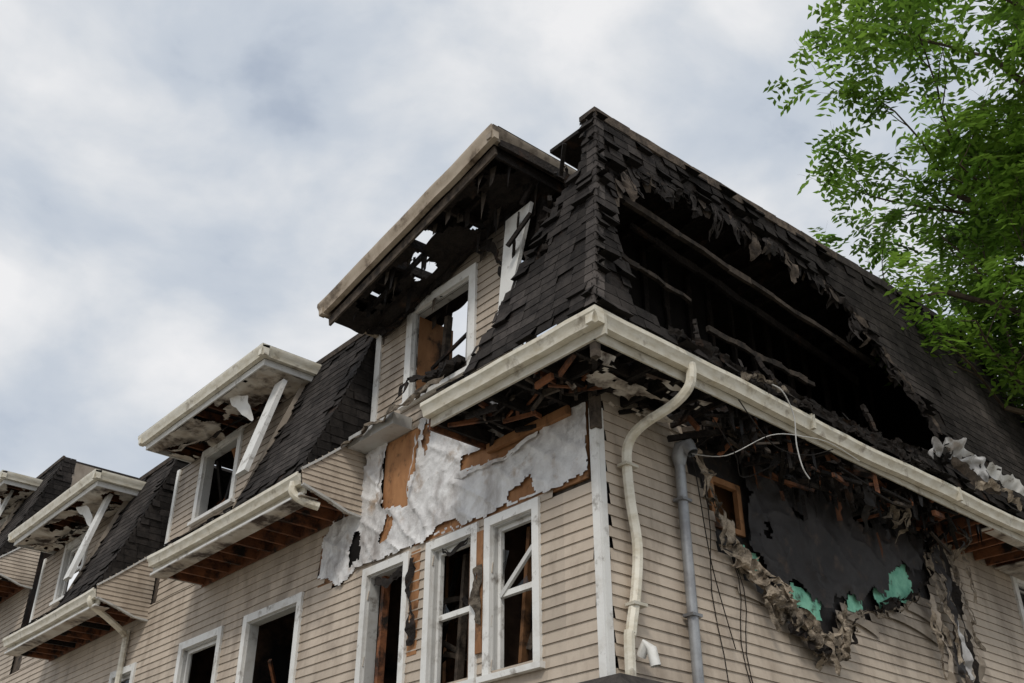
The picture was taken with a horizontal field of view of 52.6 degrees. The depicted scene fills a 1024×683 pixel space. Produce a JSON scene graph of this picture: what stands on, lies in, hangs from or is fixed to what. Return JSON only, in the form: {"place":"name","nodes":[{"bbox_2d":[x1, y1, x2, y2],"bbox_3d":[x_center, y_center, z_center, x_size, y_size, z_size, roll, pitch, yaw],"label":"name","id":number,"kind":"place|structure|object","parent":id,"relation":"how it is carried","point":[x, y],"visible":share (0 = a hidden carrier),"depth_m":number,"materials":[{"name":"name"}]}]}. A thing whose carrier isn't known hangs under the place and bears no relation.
{"place":"outdoors","nodes":[
{"label":"outdoors","id":0,"kind":"place"},
{"bbox_2d":[344,201,533,453],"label":"burned dormer wall","id":1,"kind":"structure","parent":0,"point":[416,364],"depth_m":13.22,"materials":[{"name":"beige wood"}]},
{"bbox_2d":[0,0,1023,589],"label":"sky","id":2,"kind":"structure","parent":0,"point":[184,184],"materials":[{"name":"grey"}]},
{"label":"ground","id":3,"kind":"structure","parent":0,"visible":0},
{"bbox_2d":[0,374,615,682],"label":"front wall","id":4,"kind":"structure","parent":3,"relation":"on","point":[422,485],"depth_m":12.38,"materials":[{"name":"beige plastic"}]},
{"bbox_2d":[109,496,545,682],"bbox_3d":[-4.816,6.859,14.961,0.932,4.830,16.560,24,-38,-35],"label":"second floor windows","id":5,"kind":"structure","parent":4,"relation":"attached to","point":[436,620],"depth_m":11.48,"materials":[{"name":"white wood"}]},
{"bbox_2d":[189,176,998,682],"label":"charred attic","id":6,"kind":"object","parent":3,"relation":"on","point":[665,292],"visible":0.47,"depth_m":14.07,"materials":[{"name":"brown wood"}]},
{"bbox_2d":[317,123,576,344],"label":"burned dormer roof","id":7,"kind":"structure","parent":6,"relation":"on","point":[490,180],"depth_m":13.02,"materials":[{"name":"wood"}]},
{"bbox_2d":[0,341,1023,661],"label":"exposed eave framing","id":8,"kind":"object","parent":6,"relation":"attached to","point":[592,373],"visible":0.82,"depth_m":12.00,"materials":[{"name":"red wood"}]},
{"bbox_2d":[0,455,137,588],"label":"mansard section","id":9,"kind":"object","parent":8,"relation":"on","point":[58,477],"visible":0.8,"depth_m":23.89,"materials":[{"name":"wood"}]},
{"bbox_2d":[0,470,51,627],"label":"roof dormer","id":10,"kind":"object","parent":9,"relation":"on","point":[22,486],"visible":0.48,"depth_m":25.14,"materials":[{"name":"white wood"}]},
{"bbox_2d":[7,457,231,659],"bbox_3d":[-3.590,6.461,23.437,13.894,3.125,6.015,24,-38,-35],"label":"mansard section","id":11,"kind":"object","parent":8,"relation":"on","point":[116,570],"visible":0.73,"depth_m":18.11,"materials":[{"name":"concrete"}]},
{"bbox_2d":[8,469,214,669],"bbox_3d":[-8.367,4.811,20.709,2.480,2.860,5.000,24,-38,-35],"label":"roof dormer","id":12,"kind":"object","parent":11,"relation":"on","point":[57,528],"visible":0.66,"depth_m":20.98,"materials":[{"name":"white wood"}]},
{"bbox_2d":[149,333,375,585],"bbox_3d":[0.608,3.917,19.398,13.886,3.425,6.025,24,-38,-35],"label":"mansard section","id":13,"kind":"object","parent":8,"relation":"on","point":[327,415],"visible":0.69,"depth_m":14.01,"materials":[{"name":"concrete"}]},
{"bbox_2d":[138,343,321,601],"bbox_3d":[-4.219,2.422,16.637,2.480,2.860,4.610,24,-38,-35],"label":"roof dormer","id":14,"kind":"object","parent":13,"relation":"on","point":[202,430],"visible":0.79,"depth_m":16.82,"materials":[{"name":"white wood"}]},
{"bbox_2d":[2,305,1023,682],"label":"gutters","id":15,"kind":"object","parent":8,"relation":"attached to","point":[592,323],"visible":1,"depth_m":10.70,"materials":[{"name":"white metal"}]},
{"bbox_2d":[691,382,859,648],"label":"loose cables","id":16,"kind":"object","parent":8,"relation":"hanging from","point":[798,454],"visible":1,"depth_m":10.78,"materials":[{"name":"rubber"}]},
{"bbox_2d":[462,106,1023,519],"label":"mansard roof","id":17,"kind":"structure","parent":6,"relation":"on","point":[976,430],"depth_m":13.46,"materials":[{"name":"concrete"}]},
{"bbox_2d":[426,363,489,398],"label":"corner pent roof","id":18,"kind":"structure","parent":17,"relation":"attached to","point":[446,385],"depth_m":11.04,"materials":[{"name":"concrete"}]},
{"bbox_2d":[579,639,663,682],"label":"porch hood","id":19,"kind":"object","parent":3,"relation":"on","point":[645,648],"visible":1,"depth_m":9.17,"materials":[{"name":"plastic"}]},
{"bbox_2d":[601,392,1023,682],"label":"side wall","id":20,"kind":"structure","parent":3,"relation":"on","point":[812,589],"depth_m":11.59,"materials":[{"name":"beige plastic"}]},
{"bbox_2d":[763,0,1023,422],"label":"ash tree","id":21,"kind":"object","parent":3,"relation":"on","point":[989,231],"visible":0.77,"depth_m":17.29,"materials":[{"name":"green plant"}]}
]}

